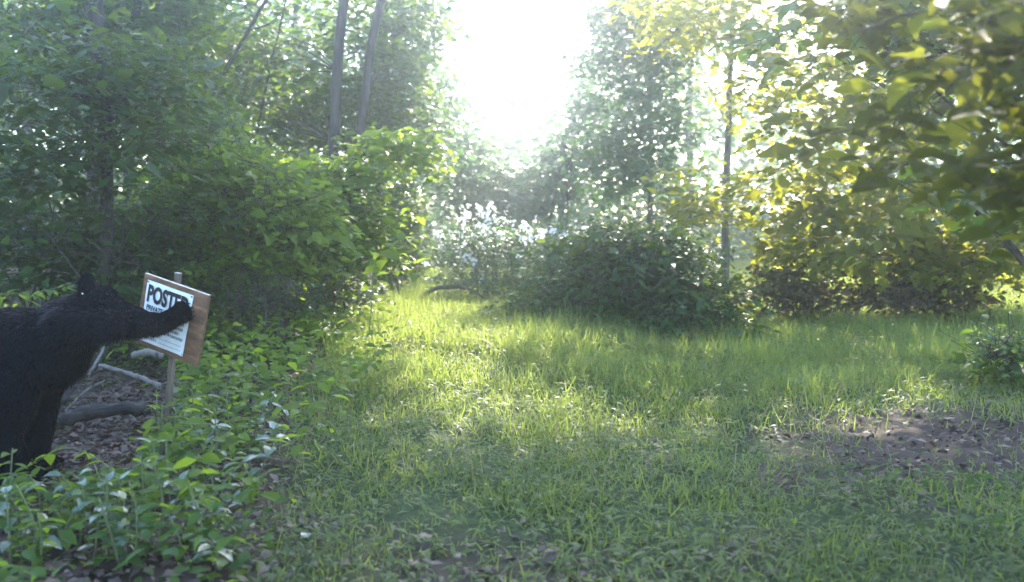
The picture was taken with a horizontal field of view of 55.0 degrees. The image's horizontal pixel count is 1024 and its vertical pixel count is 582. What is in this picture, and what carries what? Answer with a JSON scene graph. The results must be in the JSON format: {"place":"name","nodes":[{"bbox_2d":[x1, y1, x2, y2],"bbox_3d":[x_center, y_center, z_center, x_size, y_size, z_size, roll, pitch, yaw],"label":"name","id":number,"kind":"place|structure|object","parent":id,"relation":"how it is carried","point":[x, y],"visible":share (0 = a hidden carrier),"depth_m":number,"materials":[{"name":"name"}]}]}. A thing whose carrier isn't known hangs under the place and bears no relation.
{"place":"outdoors","nodes":[
{"label":"outdoors","id":0,"kind":"place"},
{"bbox_2d":[3,0,1016,224],"label":"sky","id":1,"kind":"structure","parent":0,"point":[512,56],"materials":[{"name":"white"}]},
{"bbox_2d":[0,224,1023,581],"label":"ground","id":2,"kind":"structure","parent":0,"point":[462,528],"depth_m":3.98,"materials":[{"name":"green plant"}]},
{"bbox_2d":[0,448,27,531],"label":"seedling","id":3,"kind":"object","parent":2,"relation":"on","point":[3,454],"visible":0.66,"depth_m":3.54,"materials":[{"name":"green plant"}]},
{"bbox_2d":[0,485,31,553],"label":"seedling","id":4,"kind":"object","parent":2,"relation":"on","point":[12,520],"visible":0.56,"depth_m":3.27,"materials":[{"name":"green plant"}]},
{"bbox_2d":[0,477,31,519],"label":"seedling","id":5,"kind":"object","parent":2,"relation":"on","point":[19,503],"visible":0.3,"depth_m":3.63,"materials":[{"name":"green plant"}]},
{"bbox_2d":[0,485,32,569],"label":"seedling","id":6,"kind":"object","parent":2,"relation":"on","point":[4,545],"visible":0.85,"depth_m":3.14,"materials":[{"name":"green plant"}]},
{"bbox_2d":[6,520,32,563],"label":"seedling","id":7,"kind":"object","parent":2,"relation":"on","point":[18,540],"visible":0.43,"depth_m":3.19,"materials":[{"name":"green plant"}]},
{"bbox_2d":[0,289,42,304],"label":"arching sprig","id":8,"kind":"object","parent":2,"relation":"on","point":[24,295],"visible":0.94,"depth_m":5.29,"materials":[{"name":"green plant"}]},
{"bbox_2d":[13,466,46,520],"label":"seedling","id":9,"kind":"object","parent":2,"relation":"on","point":[19,478],"visible":0.65,"depth_m":3.63,"materials":[{"name":"green plant"}]},
{"bbox_2d":[13,482,48,553],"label":"seedling","id":10,"kind":"object","parent":2,"relation":"on","point":[20,525],"visible":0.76,"depth_m":3.13,"materials":[{"name":"green plant"}]},
{"bbox_2d":[13,533,53,562],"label":"seedling","id":11,"kind":"object","parent":2,"relation":"on","point":[37,553],"visible":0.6,"depth_m":3.08,"materials":[{"name":"green plant"}]},
{"bbox_2d":[0,1,82,255],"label":"distant tree","id":12,"kind":"object","parent":2,"relation":"on","point":[29,128],"visible":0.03,"depth_m":20.72,"materials":[{"name":"green plant"}]},
{"bbox_2d":[23,517,59,578],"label":"seedling","id":13,"kind":"object","parent":2,"relation":"on","point":[39,558],"visible":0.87,"depth_m":3.06,"materials":[{"name":"green plant"}]},
{"bbox_2d":[23,512,61,567],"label":"seedling","id":14,"kind":"object","parent":2,"relation":"on","point":[51,538],"visible":0.48,"depth_m":3.15,"materials":[{"name":"green plant"}]},
{"bbox_2d":[26,283,75,306],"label":"arching sprig","id":15,"kind":"object","parent":2,"relation":"on","point":[49,292],"visible":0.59,"depth_m":5.21,"materials":[{"name":"green plant"}]},
{"bbox_2d":[0,479,103,531],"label":"arching sprig","id":16,"kind":"object","parent":2,"relation":"on","point":[59,486],"visible":0.36,"depth_m":3.51,"materials":[{"name":"green plant"}]},
{"bbox_2d":[43,470,76,503],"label":"seedling","id":17,"kind":"object","parent":2,"relation":"on","point":[54,473],"visible":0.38,"depth_m":3.67,"materials":[{"name":"green plant"}]},
{"bbox_2d":[43,479,90,547],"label":"seedling","id":18,"kind":"object","parent":2,"relation":"on","point":[63,516],"visible":0.7,"depth_m":3.37,"materials":[{"name":"green plant"}]},
{"bbox_2d":[44,511,90,550],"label":"seedling","id":19,"kind":"object","parent":2,"relation":"on","point":[73,521],"visible":0.69,"depth_m":3.28,"materials":[{"name":"green plant"}]},
{"bbox_2d":[14,445,123,504],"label":"arching sprig","id":20,"kind":"object","parent":2,"relation":"on","point":[49,457],"visible":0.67,"depth_m":3.73,"materials":[{"name":"green plant"}]},
{"bbox_2d":[52,481,89,532],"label":"seedling","id":21,"kind":"object","parent":2,"relation":"on","point":[72,504],"visible":0.61,"depth_m":3.41,"materials":[{"name":"green plant"}]},
{"bbox_2d":[67,475,101,545],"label":"seedling","id":22,"kind":"object","parent":2,"relation":"on","point":[82,502],"visible":0.84,"depth_m":3.34,"materials":[{"name":"green plant"}]},
{"bbox_2d":[0,0,189,251],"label":"woodland tree","id":23,"kind":"object","parent":2,"relation":"on","point":[60,6],"visible":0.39,"depth_m":11.37,"materials":[{"name":"green plant"}]},
{"bbox_2d":[0,273,194,486],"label":"bear","id":24,"kind":"object","parent":2,"relation":"on","point":[49,350],"visible":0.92,"depth_m":4.23},
{"bbox_2d":[77,506,117,568],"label":"seedling","id":25,"kind":"object","parent":2,"relation":"on","point":[105,539],"visible":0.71,"depth_m":3.14,"materials":[{"name":"green plant"}]},
{"bbox_2d":[79,465,117,538],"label":"seedling","id":26,"kind":"object","parent":2,"relation":"on","point":[102,487],"visible":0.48,"depth_m":3.39,"materials":[{"name":"green plant"}]},
{"bbox_2d":[81,475,119,538],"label":"seedling","id":27,"kind":"object","parent":2,"relation":"on","point":[105,493],"visible":0.49,"depth_m":3.41,"materials":[{"name":"green plant"}]},
{"bbox_2d":[55,400,151,429],"bbox_3d":[-2.193,0.657,5.158,0.568,0.155,0.103,-1,4,-21],"label":"fallen log","id":28,"kind":"object","parent":2,"relation":"on","point":[87,412],"visible":0.77,"depth_m":5.14,"materials":[{"name":"grey wood"}]},
{"bbox_2d":[87,472,119,538],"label":"seedling","id":29,"kind":"object","parent":2,"relation":"on","point":[111,497],"visible":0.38,"depth_m":3.44,"materials":[{"name":"green plant"}]},
{"bbox_2d":[91,471,120,554],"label":"seedling","id":30,"kind":"object","parent":2,"relation":"on","point":[110,475],"visible":0.66,"depth_m":3.18,"materials":[{"name":"green plant"}]},
{"bbox_2d":[81,496,142,571],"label":"seedling","id":31,"kind":"object","parent":2,"relation":"on","point":[135,559],"visible":0.91,"depth_m":3.03,"materials":[{"name":"green plant"}]},
{"bbox_2d":[99,470,146,556],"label":"seedling","id":32,"kind":"object","parent":2,"relation":"on","point":[122,494],"visible":0.69,"depth_m":3.19,"materials":[{"name":"green plant"}]},
{"bbox_2d":[0,0,252,282],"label":"woodland tree","id":33,"kind":"object","parent":2,"relation":"on","point":[183,12],"visible":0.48,"depth_m":11.97,"materials":[{"name":"green plant"}]},
{"bbox_2d":[107,505,150,565],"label":"seedling","id":34,"kind":"object","parent":2,"relation":"on","point":[120,525],"visible":0.69,"depth_m":3.15,"materials":[{"name":"green plant"}]},
{"bbox_2d":[109,480,154,557],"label":"seedling","id":35,"kind":"object","parent":2,"relation":"on","point":[143,498],"visible":0.44,"depth_m":3.23,"materials":[{"name":"green plant"}]},
{"bbox_2d":[119,481,156,570],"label":"seedling","id":36,"kind":"object","parent":2,"relation":"on","point":[131,491],"visible":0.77,"depth_m":3.13,"materials":[{"name":"green plant"}]},
{"bbox_2d":[0,0,277,360],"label":"understory tree","id":37,"kind":"object","parent":2,"relation":"on","point":[104,105],"visible":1,"depth_m":7.17,"materials":[{"name":"green plant"}]},
{"bbox_2d":[0,171,281,307],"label":"understory shrub","id":38,"kind":"object","parent":2,"relation":"on","point":[122,256],"visible":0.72,"depth_m":7.77,"materials":[{"name":"green plant"}]},
{"bbox_2d":[132,455,164,550],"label":"seedling","id":39,"kind":"object","parent":2,"relation":"on","point":[149,473],"visible":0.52,"depth_m":3.31,"materials":[{"name":"green plant"}]},
{"bbox_2d":[137,438,172,497],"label":"seedling","id":40,"kind":"object","parent":2,"relation":"on","point":[159,456],"visible":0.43,"depth_m":3.79,"materials":[{"name":"green plant"}]},
{"bbox_2d":[141,472,171,517],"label":"seedling","id":41,"kind":"object","parent":2,"relation":"on","point":[164,490],"visible":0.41,"depth_m":3.63,"materials":[{"name":"green plant"}]},
{"bbox_2d":[135,462,178,553],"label":"seedling","id":42,"kind":"object","parent":2,"relation":"on","point":[159,475],"visible":0.75,"depth_m":3.21,"materials":[{"name":"green plant"}]},
{"bbox_2d":[144,390,171,461],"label":"seedling","id":43,"kind":"object","parent":2,"relation":"on","point":[155,433],"visible":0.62,"depth_m":4.27,"materials":[{"name":"green plant"}]},
{"bbox_2d":[146,403,177,468],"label":"seedling","id":44,"kind":"object","parent":2,"relation":"on","point":[160,415],"visible":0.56,"depth_m":4.24,"materials":[{"name":"green plant"}]},
{"bbox_2d":[149,432,175,515],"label":"seedling","id":45,"kind":"object","parent":2,"relation":"on","point":[169,437],"visible":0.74,"depth_m":3.70,"materials":[{"name":"green plant"}]},
{"bbox_2d":[134,273,210,453],"bbox_3d":[-1.609,0.426,4.755,0.479,1.028,0.122,2,4,25],"label":"posted sign","id":46,"kind":"object","parent":2,"relation":"on","point":[183,342],"visible":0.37,"depth_m":4.68,"materials":[{"name":"brown wood"}]},
{"bbox_2d":[152,505,201,562],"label":"seedling","id":47,"kind":"object","parent":2,"relation":"on","point":[182,549],"visible":0.71,"depth_m":3.11,"materials":[{"name":"green plant"}]},
{"bbox_2d":[163,470,198,542],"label":"seedling","id":48,"kind":"object","parent":2,"relation":"on","point":[181,476],"visible":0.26,"depth_m":3.39,"materials":[{"name":"green plant"}]},
{"bbox_2d":[71,83,293,315],"bbox_3d":[-3.171,-0.809,9.304,2.211,2.494,1.910,0,4,0],"label":"leafy shrub","id":49,"kind":"object","parent":2,"relation":"on","point":[213,132],"visible":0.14,"depth_m":9.19,"materials":[{"name":"green plant"}]},
{"bbox_2d":[65,0,323,215],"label":"woodland tree","id":50,"kind":"object","parent":2,"relation":"on","point":[245,7],"visible":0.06,"depth_m":15.56,"materials":[{"name":"green plant"}]},
{"bbox_2d":[177,382,211,451],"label":"seedling","id":51,"kind":"object","parent":2,"relation":"on","point":[184,402],"visible":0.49,"depth_m":4.36,"materials":[{"name":"green plant"}]},
{"bbox_2d":[171,469,220,555],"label":"seedling","id":52,"kind":"object","parent":2,"relation":"on","point":[194,472],"visible":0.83,"depth_m":3.16,"materials":[{"name":"green plant"}]},
{"bbox_2d":[183,427,214,482],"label":"seedling","id":53,"kind":"object","parent":2,"relation":"on","point":[205,431],"visible":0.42,"depth_m":4.02,"materials":[{"name":"green plant"}]},
{"bbox_2d":[0,274,411,581],"bbox_3d":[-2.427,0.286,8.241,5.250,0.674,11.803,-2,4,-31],"label":"ground cover","id":54,"kind":"object","parent":2,"relation":"on","point":[67,535],"visible":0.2,"depth_m":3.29,"materials":[{"name":"green plant"}]},
{"bbox_2d":[187,396,230,462],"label":"seedling","id":55,"kind":"object","parent":2,"relation":"on","point":[218,426],"visible":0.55,"depth_m":4.49,"materials":[{"name":"green plant"}]},
{"bbox_2d":[187,535,236,569],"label":"seedling","id":56,"kind":"object","parent":2,"relation":"on","point":[202,548],"visible":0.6,"depth_m":3.05,"materials":[{"name":"green plant"}]},
{"bbox_2d":[200,408,229,484],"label":"seedling","id":57,"kind":"object","parent":2,"relation":"on","point":[207,440],"visible":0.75,"depth_m":3.94,"materials":[{"name":"green plant"}]},
{"bbox_2d":[184,455,256,536],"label":"seedling","id":58,"kind":"object","parent":2,"relation":"on","point":[245,459],"visible":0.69,"depth_m":3.31,"materials":[{"name":"green plant"}]},
{"bbox_2d":[211,382,243,445],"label":"seedling","id":59,"kind":"object","parent":2,"relation":"on","point":[226,406],"visible":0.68,"depth_m":4.53,"materials":[{"name":"green plant"}]},
{"bbox_2d":[218,489,241,522],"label":"seedling","id":60,"kind":"object","parent":2,"relation":"on","point":[234,501],"visible":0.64,"depth_m":3.56,"materials":[{"name":"green plant"}]},
{"bbox_2d":[178,0,292,195],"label":"bare sapling","id":61,"kind":"object","parent":2,"relation":"on","point":[240,44],"visible":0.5,"depth_m":12.25,"materials":[{"name":"grey plant"}]},
{"bbox_2d":[219,433,252,472],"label":"seedling","id":62,"kind":"object","parent":2,"relation":"on","point":[227,468],"visible":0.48,"depth_m":4.28,"materials":[{"name":"green plant"}]},
{"bbox_2d":[223,405,250,454],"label":"seedling","id":63,"kind":"object","parent":2,"relation":"on","point":[236,411],"visible":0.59,"depth_m":4.50,"materials":[{"name":"green plant"}]},
{"bbox_2d":[233,472,254,508],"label":"seedling","id":64,"kind":"object","parent":2,"relation":"on","point":[250,494],"visible":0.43,"depth_m":3.79,"materials":[{"name":"green plant"}]},
{"bbox_2d":[113,121,378,347],"bbox_3d":[-2.324,-0.468,8.522,2.313,2.029,2.183,0,4,0],"label":"leafy shrub","id":65,"kind":"object","parent":2,"relation":"on","point":[291,216],"visible":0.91,"depth_m":8.25,"materials":[{"name":"green plant"}]},
{"bbox_2d":[234,420,260,462],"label":"seedling","id":66,"kind":"object","parent":2,"relation":"on","point":[248,433],"visible":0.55,"depth_m":4.43,"materials":[{"name":"green plant"}]},
{"bbox_2d":[241,418,265,459],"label":"seedling","id":67,"kind":"object","parent":2,"relation":"on","point":[254,452],"visible":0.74,"depth_m":4.49,"materials":[{"name":"green plant"}]},
{"bbox_2d":[111,232,397,320],"bbox_3d":[-3.070,-0.019,11.353,3.780,1.459,2.286,-1,4,-15],"label":"hollow shrub","id":68,"kind":"object","parent":2,"relation":"on","point":[375,288],"visible":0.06,"depth_m":11.42,"materials":[{"name":"green plant"}]},
{"bbox_2d":[184,2,331,199],"bbox_3d":[-5.845,-5.220,21.788,3.362,9.159,3.273,2,4,26],"label":"distant tree","id":69,"kind":"object","parent":2,"relation":"on","point":[290,57],"visible":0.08,"depth_m":21.58,"materials":[{"name":"green plant"}]},
{"bbox_2d":[255,388,281,463],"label":"seedling","id":70,"kind":"object","parent":2,"relation":"on","point":[265,402],"visible":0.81,"depth_m":4.45,"materials":[{"name":"green plant"}]},
{"bbox_2d":[248,422,290,476],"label":"seedling","id":71,"kind":"object","parent":2,"relation":"on","point":[268,450],"visible":0.8,"depth_m":3.96,"materials":[{"name":"green plant"}]},
{"bbox_2d":[247,0,311,194],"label":"bare sapling","id":72,"kind":"object","parent":2,"relation":"on","point":[261,108],"visible":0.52,"depth_m":13.83,"materials":[{"name":"grey plant"}]},
{"bbox_2d":[140,0,426,303],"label":"woodland tree","id":73,"kind":"object","parent":2,"relation":"on","point":[335,42],"visible":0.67,"depth_m":14.11,"materials":[{"name":"green plant"}]},
{"bbox_2d":[197,251,390,359],"bbox_3d":[-1.798,0.130,8.077,2.010,0.923,1.522,-3,5,-39],"label":"bramble","id":74,"kind":"object","parent":2,"relation":"on","point":[269,298],"visible":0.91,"depth_m":7.89,"materials":[{"name":"green plant"}]},
{"bbox_2d":[260,0,352,177],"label":"distant tree","id":75,"kind":"object","parent":2,"relation":"on","point":[306,36],"visible":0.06,"depth_m":24.52,"materials":[{"name":"green plant"}]},
{"bbox_2d":[214,122,458,328],"bbox_3d":[-1.758,-0.692,10.288,2.924,2.280,2.193,-3,4,-36],"label":"leafy shrub","id":76,"kind":"object","parent":2,"relation":"on","point":[418,158],"visible":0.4,"depth_m":10.00,"materials":[{"name":"green plant"}]},
{"bbox_2d":[253,0,478,300],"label":"woodland tree","id":77,"kind":"object","parent":2,"relation":"on","point":[367,78],"visible":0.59,"depth_m":15.04,"materials":[{"name":"green plant"}]},
{"bbox_2d":[335,233,405,336],"bbox_3d":[-1.192,0.007,8.255,0.594,0.994,0.310,0,4,0],"label":"young sapling","id":78,"kind":"object","parent":2,"relation":"on","point":[392,255],"visible":0.91,"depth_m":8.24,"materials":[{"name":"green plant"}]},
{"bbox_2d":[364,175,436,295],"bbox_3d":[-1.671,-0.718,14.374,1.163,1.918,1.237,0,4,0],"label":"cedar shrub","id":79,"kind":"object","parent":2,"relation":"on","point":[415,228],"visible":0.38,"depth_m":14.29,"materials":[{"name":"green plant"}]},
{"bbox_2d":[342,0,497,291],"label":"woodland tree","id":80,"kind":"object","parent":2,"relation":"on","point":[442,9],"visible":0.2,"depth_m":16.91,"materials":[{"name":"green plant"}]},
{"bbox_2d":[420,285,489,303],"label":"arching branch","id":81,"kind":"object","parent":2,"relation":"on","point":[440,287],"visible":0.73,"depth_m":12.86,"materials":[{"name":"brown wood"}]},
{"bbox_2d":[400,32,553,278],"bbox_3d":[-0.796,-2.752,19.823,3.597,5.304,2.680,2,4,25],"label":"gap tree","id":82,"kind":"object","parent":2,"relation":"on","point":[463,185],"visible":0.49,"depth_m":19.54,"materials":[{"name":"green plant"}]},
{"bbox_2d":[409,200,588,301],"bbox_3d":[-0.239,-0.465,13.881,2.997,1.626,2.301,0,4,0],"label":"rose bush","id":83,"kind":"object","parent":2,"relation":"on","point":[487,254],"visible":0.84,"depth_m":13.75,"materials":[{"name":"green plant"}]},
{"bbox_2d":[0,0,1023,271],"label":"distant woodland","id":84,"kind":"object","parent":2,"relation":"on","point":[578,214],"visible":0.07,"depth_m":27.18,"materials":[{"name":"green plant"}]},
{"bbox_2d":[0,267,1023,581],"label":"clover","id":85,"kind":"object","parent":2,"relation":"on","point":[706,539],"visible":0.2,"depth_m":4.05,"materials":[{"name":"green plant"}]},
{"bbox_2d":[0,271,1023,581],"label":"leaf litter","id":86,"kind":"object","parent":2,"relation":"on","point":[88,569],"visible":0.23,"depth_m":4.40,"materials":[{"name":"plant"}]},
{"bbox_2d":[59,353,97,409],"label":"dead branch","id":87,"kind":"object","parent":86,"relation":"on","point":[66,397],"visible":0.31,"depth_m":5.55,"materials":[{"name":"grey wood"}]},
{"bbox_2d":[64,379,104,410],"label":"dead branch","id":88,"kind":"object","parent":86,"relation":"on","point":[77,398],"visible":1,"depth_m":5.08,"materials":[{"name":"grey wood"}]},
{"bbox_2d":[87,345,105,375],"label":"dead branch","id":89,"kind":"object","parent":86,"relation":"on","point":[96,361],"visible":0.9,"depth_m":5.37,"materials":[{"name":"grey wood"}]},
{"bbox_2d":[98,363,163,387],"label":"dead branch","id":90,"kind":"object","parent":86,"relation":"on","point":[145,379],"visible":1,"depth_m":5.47,"materials":[{"name":"grey wood"}]},
{"bbox_2d":[131,348,163,358],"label":"dead branch","id":91,"kind":"object","parent":86,"relation":"on","point":[144,352],"visible":0.98,"depth_m":5.37,"materials":[{"name":"grey wood"}]},
{"bbox_2d":[474,59,616,272],"bbox_3d":[0.742,-2.523,20.694,3.442,4.755,2.718,-1,4,-14],"label":"gap tree","id":92,"kind":"object","parent":2,"relation":"on","point":[548,177],"visible":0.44,"depth_m":20.38,"materials":[{"name":"green plant"}]},
{"bbox_2d":[543,112,586,276],"bbox_3d":[1.015,-1.579,18.006,0.874,3.352,0.876,2,4,26],"label":"bare conifer","id":93,"kind":"object","parent":2,"relation":"on","point":[568,196],"visible":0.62,"depth_m":17.87,"materials":[{"name":"green plant"}]},
{"bbox_2d":[456,180,808,344],"bbox_3d":[1.032,-0.102,9.621,3.175,2.093,2.767,0,4,0],"label":"round bush","id":94,"kind":"object","parent":2,"relation":"on","point":[635,270],"visible":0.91,"depth_m":9.30,"materials":[{"name":"green plant"}]},
{"bbox_2d":[540,0,730,238],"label":"hazy tree","id":95,"kind":"object","parent":2,"relation":"on","point":[631,95],"visible":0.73,"depth_m":16.30,"materials":[{"name":"green plant"}]},
{"bbox_2d":[632,24,752,261],"bbox_3d":[4.875,-5.167,26.755,3.351,9.157,3.324,-2,4,-24],"label":"distant tree","id":96,"kind":"object","parent":2,"relation":"on","point":[696,83],"visible":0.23,"depth_m":26.58,"materials":[{"name":"green plant"}]},
{"bbox_2d":[600,0,862,285],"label":"roadside tree","id":97,"kind":"object","parent":2,"relation":"on","point":[735,15],"visible":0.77,"depth_m":11.90,"materials":[{"name":"green plant"}]},
{"bbox_2d":[706,0,1023,265],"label":"leafy tree","id":98,"kind":"object","parent":2,"relation":"on","point":[929,46],"visible":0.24,"depth_m":5.07,"materials":[{"name":"green plant"}]},
{"bbox_2d":[716,257,1022,325],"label":"brown brush","id":99,"kind":"object","parent":2,"relation":"on","point":[902,300],"visible":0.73,"depth_m":10.62,"materials":[{"name":"plant"}]},
{"bbox_2d":[722,15,1017,311],"bbox_3d":[4.254,-2.581,10.956,2.957,6.164,3.333,-3,5,-44],"label":"leafy tree","id":100,"kind":"object","parent":2,"relation":"on","point":[898,227],"visible":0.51,"depth_m":10.63,"materials":[{"name":"green plant"}]},
{"bbox_2d":[723,0,1023,279],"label":"overhanging tree","id":101,"kind":"object","parent":2,"relation":"on","point":[994,81],"visible":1,"depth_m":2.39,"materials":[{"name":"green plant"}]},
{"bbox_2d":[729,168,1023,315],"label":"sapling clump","id":102,"kind":"object","parent":2,"relation":"on","point":[801,250],"visible":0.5,"depth_m":10.49,"materials":[{"name":"green plant"}]},
{"bbox_2d":[749,403,1023,509],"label":"clods","id":103,"kind":"object","parent":2,"relation":"on","point":[953,428],"visible":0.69,"depth_m":4.97,"materials":[{"name":"brown soil"}]},
{"bbox_2d":[839,462,1023,581],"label":"weeds","id":104,"kind":"object","parent":2,"relation":"on","point":[999,497],"visible":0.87,"depth_m":3.84,"materials":[{"name":"green plant"}]},
{"bbox_2d":[916,309,1023,396],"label":"bush","id":105,"kind":"object","parent":2,"relation":"on","point":[1012,350],"visible":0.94,"depth_m":6.62,"materials":[{"name":"green plant"}]},
{"bbox_2d":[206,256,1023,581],"bbox_3d":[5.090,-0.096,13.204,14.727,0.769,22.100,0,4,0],"label":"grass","id":106,"kind":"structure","parent":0,"point":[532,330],"depth_m":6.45,"materials":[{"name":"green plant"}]},
{"bbox_2d":[278,267,1023,488],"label":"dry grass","id":107,"kind":"structure","parent":0,"point":[585,456],"depth_m":5.47,"materials":[{"name":"plant"}]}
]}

